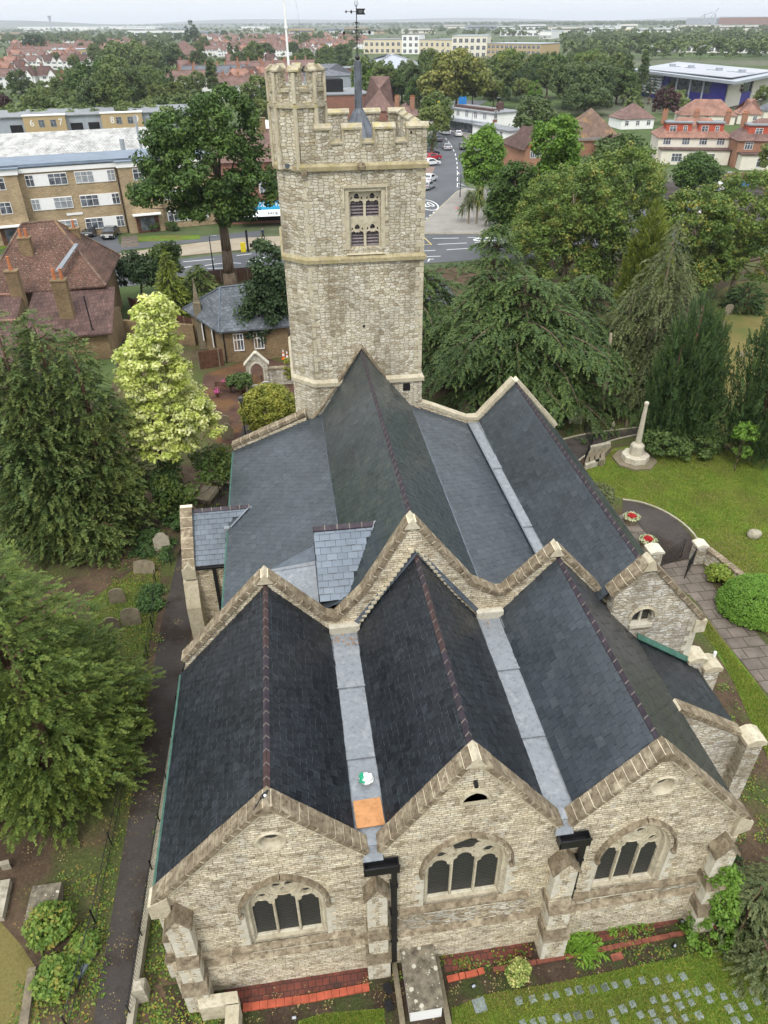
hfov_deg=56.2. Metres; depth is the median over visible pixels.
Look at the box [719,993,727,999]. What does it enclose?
memorial plaque
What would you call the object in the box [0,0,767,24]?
sky
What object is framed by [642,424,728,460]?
laurel shrub
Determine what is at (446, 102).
broadleaf tree
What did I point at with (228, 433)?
headstone
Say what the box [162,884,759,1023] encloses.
flower bed
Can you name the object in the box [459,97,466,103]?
sign panel
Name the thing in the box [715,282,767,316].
dome yew
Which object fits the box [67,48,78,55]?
gabled house
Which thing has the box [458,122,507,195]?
street tree
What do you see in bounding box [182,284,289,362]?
lodge
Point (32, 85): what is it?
hedges and shrubs
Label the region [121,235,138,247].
front path
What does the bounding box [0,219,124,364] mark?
vicarage
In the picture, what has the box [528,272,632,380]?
cedar tree
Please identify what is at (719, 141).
window
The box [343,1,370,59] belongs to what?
weather vane
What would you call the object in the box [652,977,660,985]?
memorial plaque
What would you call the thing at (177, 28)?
horizon building
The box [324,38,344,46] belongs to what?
terraced houses
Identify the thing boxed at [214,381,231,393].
bench
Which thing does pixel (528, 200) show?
autumn tree
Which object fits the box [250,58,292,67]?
terraced houses
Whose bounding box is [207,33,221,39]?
terraced houses
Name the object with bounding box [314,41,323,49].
semi detached house
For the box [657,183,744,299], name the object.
autumn tree
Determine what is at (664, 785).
round window
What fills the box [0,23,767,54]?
woodland
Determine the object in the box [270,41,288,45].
terraced houses
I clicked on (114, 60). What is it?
broad tree
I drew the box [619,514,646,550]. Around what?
paved terrace
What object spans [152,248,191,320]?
spruce tree
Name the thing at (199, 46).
broad tree
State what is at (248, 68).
gabled house
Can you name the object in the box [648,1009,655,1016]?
memorial plaque
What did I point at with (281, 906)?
window
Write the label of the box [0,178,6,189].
window
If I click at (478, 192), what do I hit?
palm tree
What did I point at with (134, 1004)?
path edging
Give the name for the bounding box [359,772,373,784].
carrier bag
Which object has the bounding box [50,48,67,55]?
semi detached house
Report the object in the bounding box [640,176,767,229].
car park
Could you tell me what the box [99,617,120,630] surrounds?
headstone
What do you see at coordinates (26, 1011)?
grave kerb
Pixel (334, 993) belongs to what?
tile edging
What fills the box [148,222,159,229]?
front bush
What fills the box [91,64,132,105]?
broad tree
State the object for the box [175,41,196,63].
orange house
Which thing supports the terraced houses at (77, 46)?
on the ground at (742, 60)
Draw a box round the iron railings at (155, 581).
[133,570,156,716]
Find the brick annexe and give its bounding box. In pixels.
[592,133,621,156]
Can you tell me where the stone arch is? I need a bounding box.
[243,351,268,387]
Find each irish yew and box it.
[636,291,734,451]
[717,312,767,468]
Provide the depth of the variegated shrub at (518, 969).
24.00 m
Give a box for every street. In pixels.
[424,100,485,238]
[464,183,763,233]
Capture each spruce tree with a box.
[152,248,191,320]
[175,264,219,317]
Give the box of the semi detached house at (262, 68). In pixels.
[256,62,266,72]
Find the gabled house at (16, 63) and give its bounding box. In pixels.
[13,57,32,70]
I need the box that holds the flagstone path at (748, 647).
[661,559,767,692]
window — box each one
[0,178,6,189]
[0,202,12,214]
[132,168,144,179]
[211,329,214,346]
[230,869,336,952]
[233,333,244,350]
[253,331,264,348]
[255,832,286,850]
[341,184,388,254]
[412,826,520,913]
[582,813,682,898]
[628,606,656,628]
[649,776,678,794]
[663,138,671,144]
[681,138,689,144]
[699,138,707,144]
[716,139,724,144]
[744,142,753,148]
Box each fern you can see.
[564,934,584,958]
[565,930,609,969]
[608,926,629,936]
[627,923,640,934]
[637,922,651,931]
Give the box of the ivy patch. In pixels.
[679,863,745,957]
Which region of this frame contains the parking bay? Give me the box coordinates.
[87,234,120,251]
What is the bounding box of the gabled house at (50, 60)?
[41,52,58,69]
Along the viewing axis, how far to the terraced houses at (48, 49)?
728.95 m
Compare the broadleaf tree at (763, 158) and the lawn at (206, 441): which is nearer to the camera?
the lawn at (206, 441)
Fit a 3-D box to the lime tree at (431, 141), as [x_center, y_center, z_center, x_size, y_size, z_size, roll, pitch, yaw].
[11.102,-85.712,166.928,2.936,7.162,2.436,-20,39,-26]
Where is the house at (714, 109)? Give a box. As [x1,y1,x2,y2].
[674,99,736,124]
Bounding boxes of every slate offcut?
[382,982,392,994]
[383,999,394,1012]
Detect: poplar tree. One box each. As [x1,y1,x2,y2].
[204,57,219,88]
[227,42,232,53]
[620,53,634,103]
[637,50,651,88]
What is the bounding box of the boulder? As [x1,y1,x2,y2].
[747,529,761,539]
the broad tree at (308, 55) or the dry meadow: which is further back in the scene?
the broad tree at (308, 55)
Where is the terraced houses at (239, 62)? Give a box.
[226,57,270,64]
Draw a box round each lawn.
[0,922,38,1023]
[89,557,160,674]
[201,428,233,465]
[298,1008,384,1023]
[451,933,767,1023]
[589,445,767,633]
[702,612,767,747]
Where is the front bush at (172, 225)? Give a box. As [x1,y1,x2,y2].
[164,221,179,229]
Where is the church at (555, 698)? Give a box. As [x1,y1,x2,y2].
[147,60,767,1012]
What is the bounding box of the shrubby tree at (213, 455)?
[118,442,232,518]
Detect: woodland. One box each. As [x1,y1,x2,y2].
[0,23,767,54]
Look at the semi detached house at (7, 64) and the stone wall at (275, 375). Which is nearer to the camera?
the stone wall at (275, 375)
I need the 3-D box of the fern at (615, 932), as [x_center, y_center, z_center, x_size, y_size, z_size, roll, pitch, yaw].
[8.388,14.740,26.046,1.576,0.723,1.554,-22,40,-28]
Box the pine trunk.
[598,333,611,413]
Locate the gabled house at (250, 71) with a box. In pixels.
[245,70,261,75]
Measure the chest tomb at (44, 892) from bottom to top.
0.550 m
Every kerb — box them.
[0,859,11,870]
[19,966,36,1023]
[391,954,451,1023]
[425,188,464,221]
[425,233,481,233]
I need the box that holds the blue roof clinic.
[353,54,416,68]
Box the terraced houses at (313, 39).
[311,36,326,40]
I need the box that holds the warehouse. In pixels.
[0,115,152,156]
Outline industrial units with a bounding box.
[0,104,189,133]
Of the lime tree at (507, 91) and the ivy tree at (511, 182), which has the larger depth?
the lime tree at (507, 91)
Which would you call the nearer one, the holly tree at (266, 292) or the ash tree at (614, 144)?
the holly tree at (266, 292)
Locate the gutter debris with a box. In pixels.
[331,621,490,647]
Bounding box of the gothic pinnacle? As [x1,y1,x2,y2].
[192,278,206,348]
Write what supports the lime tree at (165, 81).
on the ground at (742, 60)
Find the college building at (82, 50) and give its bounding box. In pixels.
[52,48,86,53]
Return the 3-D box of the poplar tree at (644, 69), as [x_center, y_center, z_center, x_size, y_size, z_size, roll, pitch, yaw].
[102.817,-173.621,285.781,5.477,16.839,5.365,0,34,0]
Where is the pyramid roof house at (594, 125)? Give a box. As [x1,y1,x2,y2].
[555,108,615,155]
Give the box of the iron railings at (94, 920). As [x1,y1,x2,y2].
[60,768,124,1023]
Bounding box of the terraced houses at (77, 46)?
[71,43,87,47]
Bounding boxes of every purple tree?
[0,93,14,106]
[651,86,682,112]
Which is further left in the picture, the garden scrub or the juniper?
the garden scrub
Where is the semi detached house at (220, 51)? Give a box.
[214,44,227,56]
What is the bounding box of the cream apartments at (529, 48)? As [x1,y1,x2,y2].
[486,42,559,60]
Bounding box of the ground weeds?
[8,443,767,1023]
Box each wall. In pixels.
[122,319,196,345]
[197,991,242,1023]
[268,365,293,383]
[703,547,762,603]
[725,171,765,181]
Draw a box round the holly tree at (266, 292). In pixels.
[232,237,288,343]
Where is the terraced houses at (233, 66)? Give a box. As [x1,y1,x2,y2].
[213,60,249,67]
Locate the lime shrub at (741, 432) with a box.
[731,420,759,470]
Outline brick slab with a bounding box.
[610,952,623,961]
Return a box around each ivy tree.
[482,160,537,253]
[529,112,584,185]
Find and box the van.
[439,125,450,134]
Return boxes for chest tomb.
[24,882,64,927]
[400,944,443,1021]
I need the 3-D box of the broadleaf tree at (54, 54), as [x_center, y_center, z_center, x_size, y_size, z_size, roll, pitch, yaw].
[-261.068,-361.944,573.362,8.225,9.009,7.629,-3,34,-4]
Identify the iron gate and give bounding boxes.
[660,539,685,565]
[684,548,696,578]
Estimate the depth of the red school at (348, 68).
396.90 m
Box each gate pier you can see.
[644,543,664,564]
[689,538,709,563]
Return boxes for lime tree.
[19,33,47,45]
[59,58,109,94]
[95,39,164,69]
[134,69,172,95]
[150,39,184,62]
[183,20,199,42]
[350,67,393,90]
[392,69,416,102]
[402,75,422,108]
[416,47,496,103]
[427,125,437,152]
[486,85,511,101]
[494,47,531,96]
[511,63,539,93]
[527,80,542,115]
[530,50,569,96]
[559,81,614,111]
[569,48,609,65]
[612,64,641,103]
[643,76,657,103]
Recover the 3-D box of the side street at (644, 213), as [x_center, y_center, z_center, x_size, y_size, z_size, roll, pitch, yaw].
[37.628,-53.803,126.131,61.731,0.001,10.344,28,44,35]
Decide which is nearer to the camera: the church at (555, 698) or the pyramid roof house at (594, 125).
the church at (555, 698)
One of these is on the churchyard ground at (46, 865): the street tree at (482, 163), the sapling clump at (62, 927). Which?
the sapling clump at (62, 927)
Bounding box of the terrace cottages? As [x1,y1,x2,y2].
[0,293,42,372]
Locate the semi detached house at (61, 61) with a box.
[56,52,71,69]
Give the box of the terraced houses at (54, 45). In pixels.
[47,42,61,47]
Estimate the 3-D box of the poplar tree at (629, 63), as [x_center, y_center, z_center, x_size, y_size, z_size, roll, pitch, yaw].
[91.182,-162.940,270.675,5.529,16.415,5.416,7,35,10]
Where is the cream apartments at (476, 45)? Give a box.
[452,35,490,57]
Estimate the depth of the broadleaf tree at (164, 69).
295.00 m
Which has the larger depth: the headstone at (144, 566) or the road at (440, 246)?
the road at (440, 246)
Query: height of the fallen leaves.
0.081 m
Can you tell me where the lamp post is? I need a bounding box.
[238,394,245,434]
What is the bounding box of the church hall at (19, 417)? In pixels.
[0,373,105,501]
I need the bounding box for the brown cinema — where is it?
[325,78,366,119]
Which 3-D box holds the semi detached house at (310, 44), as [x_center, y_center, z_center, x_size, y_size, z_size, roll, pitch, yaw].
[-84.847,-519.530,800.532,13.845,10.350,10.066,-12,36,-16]
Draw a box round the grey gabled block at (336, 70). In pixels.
[301,63,351,87]
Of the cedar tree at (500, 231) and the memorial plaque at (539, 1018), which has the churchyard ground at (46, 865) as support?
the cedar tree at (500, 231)
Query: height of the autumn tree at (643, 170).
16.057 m
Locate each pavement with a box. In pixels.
[119,236,280,256]
[425,188,495,232]
[462,133,496,160]
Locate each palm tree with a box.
[456,204,466,221]
[462,189,479,223]
[472,185,486,223]
[481,215,490,225]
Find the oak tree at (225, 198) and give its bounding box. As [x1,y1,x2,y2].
[124,81,278,285]
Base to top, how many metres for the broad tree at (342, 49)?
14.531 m
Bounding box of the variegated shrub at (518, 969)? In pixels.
[504,956,532,987]
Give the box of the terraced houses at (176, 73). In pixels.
[165,65,204,87]
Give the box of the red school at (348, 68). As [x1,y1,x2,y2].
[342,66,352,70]
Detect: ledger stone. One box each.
[0,879,11,920]
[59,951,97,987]
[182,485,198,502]
[195,485,221,504]
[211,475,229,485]
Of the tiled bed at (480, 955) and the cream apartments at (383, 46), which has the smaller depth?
the tiled bed at (480, 955)
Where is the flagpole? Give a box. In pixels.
[283,0,305,78]
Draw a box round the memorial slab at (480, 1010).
[471,996,486,1013]
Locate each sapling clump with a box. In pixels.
[20,897,76,952]
[27,951,80,1004]
[63,928,101,967]
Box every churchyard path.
[93,411,266,1023]
[564,429,643,459]
[623,501,693,564]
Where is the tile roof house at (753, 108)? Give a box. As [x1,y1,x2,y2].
[733,99,762,123]
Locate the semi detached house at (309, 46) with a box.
[300,43,314,55]
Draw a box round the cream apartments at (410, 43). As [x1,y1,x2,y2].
[402,34,424,53]
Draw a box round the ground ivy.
[127,262,757,901]
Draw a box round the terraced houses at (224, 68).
[181,61,230,74]
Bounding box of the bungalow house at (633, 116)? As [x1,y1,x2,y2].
[608,103,655,129]
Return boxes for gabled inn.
[502,125,554,172]
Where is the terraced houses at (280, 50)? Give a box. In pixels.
[264,43,291,56]
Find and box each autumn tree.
[505,169,584,263]
[507,161,631,295]
[575,140,670,287]
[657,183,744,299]
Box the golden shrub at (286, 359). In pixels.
[282,357,290,378]
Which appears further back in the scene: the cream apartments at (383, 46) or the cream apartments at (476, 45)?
the cream apartments at (383, 46)
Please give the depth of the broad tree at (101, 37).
999.54 m
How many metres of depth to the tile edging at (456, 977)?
24.55 m
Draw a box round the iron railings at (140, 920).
[125,644,188,1012]
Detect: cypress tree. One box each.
[0,307,156,569]
[0,538,165,855]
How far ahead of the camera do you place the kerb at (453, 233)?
109.72 m
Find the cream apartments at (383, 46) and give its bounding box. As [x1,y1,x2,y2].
[363,38,401,53]
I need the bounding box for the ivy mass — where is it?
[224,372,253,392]
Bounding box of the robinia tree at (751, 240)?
[690,169,767,292]
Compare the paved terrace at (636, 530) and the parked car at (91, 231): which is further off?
the parked car at (91, 231)
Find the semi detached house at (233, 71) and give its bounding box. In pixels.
[226,65,248,75]
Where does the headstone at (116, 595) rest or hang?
on the churchyard ground at (46, 865)
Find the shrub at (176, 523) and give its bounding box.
[170,518,179,530]
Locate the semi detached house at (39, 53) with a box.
[34,49,48,57]
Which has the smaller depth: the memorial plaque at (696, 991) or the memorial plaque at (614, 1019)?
the memorial plaque at (614, 1019)
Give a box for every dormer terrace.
[650,109,732,164]
[727,110,767,169]
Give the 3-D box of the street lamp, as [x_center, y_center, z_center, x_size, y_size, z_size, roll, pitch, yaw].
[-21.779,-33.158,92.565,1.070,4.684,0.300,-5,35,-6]
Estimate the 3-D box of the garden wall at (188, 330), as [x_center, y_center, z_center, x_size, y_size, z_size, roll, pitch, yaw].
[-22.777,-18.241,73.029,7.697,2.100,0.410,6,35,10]
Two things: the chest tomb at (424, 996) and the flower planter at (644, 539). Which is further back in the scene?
the flower planter at (644, 539)
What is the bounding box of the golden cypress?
[609,198,672,323]
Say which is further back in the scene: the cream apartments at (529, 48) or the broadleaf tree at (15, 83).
the cream apartments at (529, 48)
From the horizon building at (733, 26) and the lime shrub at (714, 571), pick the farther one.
the horizon building at (733, 26)
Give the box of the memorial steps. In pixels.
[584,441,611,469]
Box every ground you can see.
[0,20,767,399]
[0,255,767,1023]
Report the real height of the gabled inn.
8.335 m
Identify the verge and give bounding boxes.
[137,235,200,241]
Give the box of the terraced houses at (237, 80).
[207,70,264,99]
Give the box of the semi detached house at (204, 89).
[202,72,225,91]
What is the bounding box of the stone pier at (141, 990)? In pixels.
[132,978,149,1003]
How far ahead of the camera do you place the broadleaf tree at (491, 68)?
288.77 m
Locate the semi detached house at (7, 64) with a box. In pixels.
[0,58,14,71]
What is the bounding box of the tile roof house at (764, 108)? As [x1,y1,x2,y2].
[759,103,767,117]
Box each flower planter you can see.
[623,511,640,524]
[638,534,657,547]
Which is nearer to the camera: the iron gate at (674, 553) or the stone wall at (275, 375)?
the iron gate at (674, 553)
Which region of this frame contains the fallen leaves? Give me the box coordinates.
[21,425,678,1023]
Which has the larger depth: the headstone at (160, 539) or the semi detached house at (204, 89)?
the semi detached house at (204, 89)
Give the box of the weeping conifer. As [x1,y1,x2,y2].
[565,220,702,431]
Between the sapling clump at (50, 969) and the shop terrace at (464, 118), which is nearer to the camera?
the sapling clump at (50, 969)
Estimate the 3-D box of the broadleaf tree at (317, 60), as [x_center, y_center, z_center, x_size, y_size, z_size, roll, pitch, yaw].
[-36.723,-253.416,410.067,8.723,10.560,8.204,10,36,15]
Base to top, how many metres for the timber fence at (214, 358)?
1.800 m
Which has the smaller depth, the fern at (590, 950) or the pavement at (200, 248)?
the fern at (590, 950)
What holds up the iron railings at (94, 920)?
on the churchyard ground at (46, 865)
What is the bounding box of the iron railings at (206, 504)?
[168,480,228,563]
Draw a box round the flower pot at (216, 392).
[212,387,221,397]
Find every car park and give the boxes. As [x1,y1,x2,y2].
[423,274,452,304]
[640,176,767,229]
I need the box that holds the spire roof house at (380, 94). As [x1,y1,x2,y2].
[363,76,394,120]
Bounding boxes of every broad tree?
[8,34,15,39]
[73,74,104,105]
[86,43,100,60]
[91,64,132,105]
[93,40,103,45]
[97,33,106,42]
[97,53,130,83]
[131,64,154,72]
[140,51,161,67]
[144,39,158,50]
[155,52,167,67]
[173,33,181,42]
[192,40,205,51]
[199,36,209,45]
[220,30,227,34]
[244,40,263,60]
[261,42,275,53]
[288,41,298,53]
[290,53,303,59]
[296,47,313,59]
[298,32,309,42]
[301,50,314,58]
[318,44,336,62]
[333,43,351,57]
[350,56,376,90]
[365,60,399,90]
[397,59,416,75]
[416,47,438,74]
[422,59,446,101]
[488,50,504,67]
[494,54,525,100]
[525,53,538,72]
[535,57,560,99]
[546,61,576,107]
[561,61,602,110]
[578,45,588,53]
[581,59,618,93]
[593,54,606,62]
[602,52,625,67]
[604,68,622,88]
[606,34,618,42]
[606,44,617,55]
[626,34,639,50]
[634,42,651,53]
[638,30,650,44]
[712,36,726,54]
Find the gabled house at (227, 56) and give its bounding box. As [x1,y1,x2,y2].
[225,51,235,60]
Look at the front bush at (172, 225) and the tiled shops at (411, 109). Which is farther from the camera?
the tiled shops at (411, 109)
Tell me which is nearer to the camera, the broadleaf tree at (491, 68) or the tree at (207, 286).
the tree at (207, 286)
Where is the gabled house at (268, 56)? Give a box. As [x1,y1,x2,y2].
[265,51,278,61]
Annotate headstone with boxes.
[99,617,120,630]
[108,588,125,603]
[120,608,141,626]
[133,560,154,573]
[153,532,170,550]
[218,415,229,424]
[221,423,233,439]
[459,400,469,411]
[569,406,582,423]
[724,304,733,314]
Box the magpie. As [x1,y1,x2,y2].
[253,790,269,809]
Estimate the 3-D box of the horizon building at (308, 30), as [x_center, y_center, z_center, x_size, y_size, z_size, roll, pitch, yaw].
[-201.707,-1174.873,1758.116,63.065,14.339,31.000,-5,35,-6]
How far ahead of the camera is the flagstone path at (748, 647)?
38.73 m
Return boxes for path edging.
[126,666,186,1023]
[563,427,638,439]
[579,434,636,460]
[623,499,697,538]
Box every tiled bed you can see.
[224,968,368,1004]
[441,942,531,971]
[582,919,680,945]
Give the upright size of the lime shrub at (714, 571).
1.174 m
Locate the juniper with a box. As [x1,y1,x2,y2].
[703,856,767,1010]
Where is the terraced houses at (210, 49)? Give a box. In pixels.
[202,43,216,55]
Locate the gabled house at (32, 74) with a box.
[18,63,38,82]
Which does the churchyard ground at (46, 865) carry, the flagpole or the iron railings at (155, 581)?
the iron railings at (155, 581)
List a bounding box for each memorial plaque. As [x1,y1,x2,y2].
[515,996,522,1005]
[528,994,536,1003]
[538,1016,546,1023]
[543,993,550,1000]
[552,991,559,998]
[552,1013,561,1022]
[563,1013,571,1022]
[564,987,572,995]
[572,1011,581,1020]
[607,1008,614,1016]
[610,1017,618,1023]
[618,1004,627,1013]
[623,978,632,987]
[629,1000,636,1008]
[636,1011,644,1018]
[638,976,646,984]
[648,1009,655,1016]
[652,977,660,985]
[652,1017,661,1023]
[660,994,668,1002]
[666,1016,676,1023]
[672,991,680,999]
[675,1001,684,1010]
[678,972,687,980]
[681,1014,688,1021]
[683,990,690,997]
[691,987,701,995]
[694,1010,703,1019]
[704,983,714,991]
[704,995,713,1003]
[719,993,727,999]
[724,1004,734,1013]
[730,1016,740,1023]
[738,1002,747,1010]
[744,1013,752,1021]
[752,997,760,1005]
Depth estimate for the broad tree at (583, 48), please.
587.86 m
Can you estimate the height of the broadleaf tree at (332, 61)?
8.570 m
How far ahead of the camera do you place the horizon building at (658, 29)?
1687.18 m
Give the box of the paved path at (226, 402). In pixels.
[201,359,293,443]
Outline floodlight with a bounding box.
[473,780,478,787]
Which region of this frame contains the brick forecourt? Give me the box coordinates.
[426,167,434,172]
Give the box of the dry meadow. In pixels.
[707,280,767,446]
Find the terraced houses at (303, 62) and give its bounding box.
[273,56,315,66]
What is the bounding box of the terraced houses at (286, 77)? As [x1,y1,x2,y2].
[244,68,304,84]
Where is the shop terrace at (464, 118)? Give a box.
[449,102,519,133]
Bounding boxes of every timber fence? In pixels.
[127,297,191,323]
[190,265,284,282]
[197,349,223,369]
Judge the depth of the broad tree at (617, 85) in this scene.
267.99 m
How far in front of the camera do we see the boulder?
44.90 m
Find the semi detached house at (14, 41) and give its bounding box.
[10,39,20,44]
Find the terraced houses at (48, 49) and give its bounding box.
[26,44,52,53]
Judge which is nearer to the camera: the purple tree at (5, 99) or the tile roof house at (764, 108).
the tile roof house at (764, 108)
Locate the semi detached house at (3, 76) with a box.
[0,64,14,87]
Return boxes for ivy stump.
[153,469,192,528]
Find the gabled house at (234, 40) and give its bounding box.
[232,37,238,44]
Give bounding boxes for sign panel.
[240,242,245,251]
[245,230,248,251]
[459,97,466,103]
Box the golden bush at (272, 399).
[237,382,295,430]
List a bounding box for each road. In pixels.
[0,231,259,256]
[116,227,737,286]
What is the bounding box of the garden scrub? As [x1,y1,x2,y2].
[0,60,690,112]
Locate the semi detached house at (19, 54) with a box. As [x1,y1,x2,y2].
[7,48,25,59]
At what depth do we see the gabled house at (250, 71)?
303.86 m
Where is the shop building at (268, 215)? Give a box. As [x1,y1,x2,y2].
[211,117,280,224]
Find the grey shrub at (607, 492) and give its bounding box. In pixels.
[595,481,615,509]
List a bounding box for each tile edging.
[243,994,308,1011]
[309,983,369,1002]
[446,967,484,982]
[492,952,579,971]
[580,925,716,955]
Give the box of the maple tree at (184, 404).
[87,291,227,492]
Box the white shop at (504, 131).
[471,122,519,149]
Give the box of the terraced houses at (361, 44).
[348,38,364,48]
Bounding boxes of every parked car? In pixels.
[81,226,96,236]
[101,225,119,238]
[426,173,437,180]
[426,180,435,189]
[427,148,439,153]
[427,152,441,159]
[427,157,440,164]
[434,135,442,140]
[442,143,451,149]
[454,130,461,136]
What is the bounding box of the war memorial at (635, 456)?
[612,401,656,470]
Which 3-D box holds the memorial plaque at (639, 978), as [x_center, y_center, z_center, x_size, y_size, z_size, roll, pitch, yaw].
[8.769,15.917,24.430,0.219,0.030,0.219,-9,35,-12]
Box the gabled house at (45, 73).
[36,63,56,86]
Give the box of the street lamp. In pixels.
[209,235,216,269]
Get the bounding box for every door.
[0,224,19,245]
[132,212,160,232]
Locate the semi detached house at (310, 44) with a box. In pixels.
[305,40,314,47]
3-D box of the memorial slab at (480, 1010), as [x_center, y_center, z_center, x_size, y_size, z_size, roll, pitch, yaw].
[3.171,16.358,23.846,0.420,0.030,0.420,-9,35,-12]
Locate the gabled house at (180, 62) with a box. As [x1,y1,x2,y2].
[176,57,190,69]
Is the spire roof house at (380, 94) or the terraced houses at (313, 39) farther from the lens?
the terraced houses at (313, 39)
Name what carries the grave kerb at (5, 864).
on the churchyard ground at (46, 865)
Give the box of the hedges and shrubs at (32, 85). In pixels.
[0,34,766,101]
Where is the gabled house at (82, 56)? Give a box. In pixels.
[77,53,92,68]
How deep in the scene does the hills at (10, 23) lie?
7604.53 m
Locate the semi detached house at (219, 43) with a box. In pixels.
[215,41,226,46]
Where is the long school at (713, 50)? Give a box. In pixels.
[651,45,767,52]
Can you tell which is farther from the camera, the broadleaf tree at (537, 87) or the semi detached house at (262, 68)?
the semi detached house at (262, 68)
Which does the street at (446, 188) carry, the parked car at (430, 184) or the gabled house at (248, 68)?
the parked car at (430, 184)
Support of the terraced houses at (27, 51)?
on the ground at (742, 60)
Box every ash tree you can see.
[571,130,668,208]
[669,149,725,191]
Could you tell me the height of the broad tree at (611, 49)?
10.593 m
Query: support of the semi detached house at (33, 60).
on the ground at (742, 60)
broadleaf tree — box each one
[6,68,30,94]
[21,87,51,108]
[35,87,50,98]
[48,72,67,90]
[52,52,59,58]
[54,86,74,101]
[66,53,80,65]
[113,66,149,101]
[135,65,163,91]
[147,84,167,97]
[153,66,174,81]
[165,81,185,95]
[176,75,188,82]
[185,69,205,90]
[188,50,205,64]
[230,51,245,60]
[238,73,266,106]
[241,49,255,60]
[253,98,267,119]
[314,57,324,63]
[327,58,337,63]
[335,54,349,65]
[345,58,354,65]
[348,38,356,47]
[401,63,425,106]
[417,89,454,136]
[417,104,450,146]
[462,87,488,104]
[483,67,496,99]
[484,78,505,106]
[508,93,558,135]
[510,77,533,104]
[528,83,544,96]
[566,50,575,60]
[660,44,668,54]
[695,46,706,58]
[734,42,744,51]
[752,85,767,105]
[758,143,767,167]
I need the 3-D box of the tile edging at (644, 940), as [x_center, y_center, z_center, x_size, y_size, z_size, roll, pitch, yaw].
[9.362,15.161,25.471,5.173,0.066,0.188,-6,35,-8]
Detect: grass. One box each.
[300,1008,384,1023]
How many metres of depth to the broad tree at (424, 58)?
305.76 m
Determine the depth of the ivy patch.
24.53 m
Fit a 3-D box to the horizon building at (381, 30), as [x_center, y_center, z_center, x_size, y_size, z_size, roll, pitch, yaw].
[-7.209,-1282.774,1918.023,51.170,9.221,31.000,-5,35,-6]
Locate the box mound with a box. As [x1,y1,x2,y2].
[714,572,767,631]
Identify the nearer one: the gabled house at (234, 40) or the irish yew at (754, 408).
the irish yew at (754, 408)
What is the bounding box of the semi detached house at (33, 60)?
[23,52,42,65]
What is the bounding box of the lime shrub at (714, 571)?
[704,561,739,583]
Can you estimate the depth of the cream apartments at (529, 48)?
566.53 m
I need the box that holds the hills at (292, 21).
[134,16,762,24]
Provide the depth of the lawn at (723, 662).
35.73 m
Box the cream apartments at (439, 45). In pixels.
[419,38,451,53]
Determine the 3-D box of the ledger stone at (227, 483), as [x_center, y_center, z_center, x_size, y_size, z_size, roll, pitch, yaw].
[-11.370,-2.282,51.148,1.596,0.250,1.149,6,35,10]
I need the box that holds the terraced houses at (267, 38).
[259,37,276,42]
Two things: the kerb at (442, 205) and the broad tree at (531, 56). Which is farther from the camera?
the broad tree at (531, 56)
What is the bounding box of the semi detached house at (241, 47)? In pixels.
[237,43,246,52]
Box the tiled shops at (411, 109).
[385,95,418,121]
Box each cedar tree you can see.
[421,266,482,384]
[422,272,643,440]
[431,223,543,389]
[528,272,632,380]
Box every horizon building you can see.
[0,32,23,36]
[18,26,98,30]
[99,26,161,28]
[123,27,146,32]
[133,30,160,36]
[157,27,189,29]
[160,30,186,36]
[199,30,226,34]
[240,26,269,29]
[250,32,301,34]
[288,28,314,33]
[324,28,344,30]
[325,31,373,34]
[345,27,367,30]
[371,29,387,32]
[401,28,435,33]
[444,24,466,27]
[465,25,496,30]
[497,26,514,28]
[500,30,564,35]
[518,24,545,28]
[539,31,559,38]
[548,26,593,31]
[581,27,614,32]
[617,24,637,28]
[631,27,676,32]
[677,24,721,30]
[686,18,718,24]
[713,25,758,30]
[718,17,767,25]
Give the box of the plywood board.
[353,797,384,828]
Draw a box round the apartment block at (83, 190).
[0,149,216,245]
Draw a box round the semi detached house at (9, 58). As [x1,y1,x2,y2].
[2,53,18,64]
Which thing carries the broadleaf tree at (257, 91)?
on the ground at (742, 60)
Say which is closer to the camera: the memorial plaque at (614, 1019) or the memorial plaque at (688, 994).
the memorial plaque at (614, 1019)
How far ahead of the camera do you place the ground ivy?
44.02 m
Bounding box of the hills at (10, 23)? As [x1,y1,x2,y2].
[0,20,304,27]
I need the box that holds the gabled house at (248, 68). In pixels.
[242,64,257,72]
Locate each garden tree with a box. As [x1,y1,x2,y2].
[115,249,162,295]
[145,240,184,276]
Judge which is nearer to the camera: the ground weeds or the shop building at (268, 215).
the ground weeds
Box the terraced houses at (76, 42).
[75,39,93,43]
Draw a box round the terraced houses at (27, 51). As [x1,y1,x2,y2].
[6,46,36,54]
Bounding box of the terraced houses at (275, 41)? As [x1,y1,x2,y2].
[261,39,280,42]
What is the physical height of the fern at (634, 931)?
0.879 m
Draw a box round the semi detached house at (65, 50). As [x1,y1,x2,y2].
[63,45,79,53]

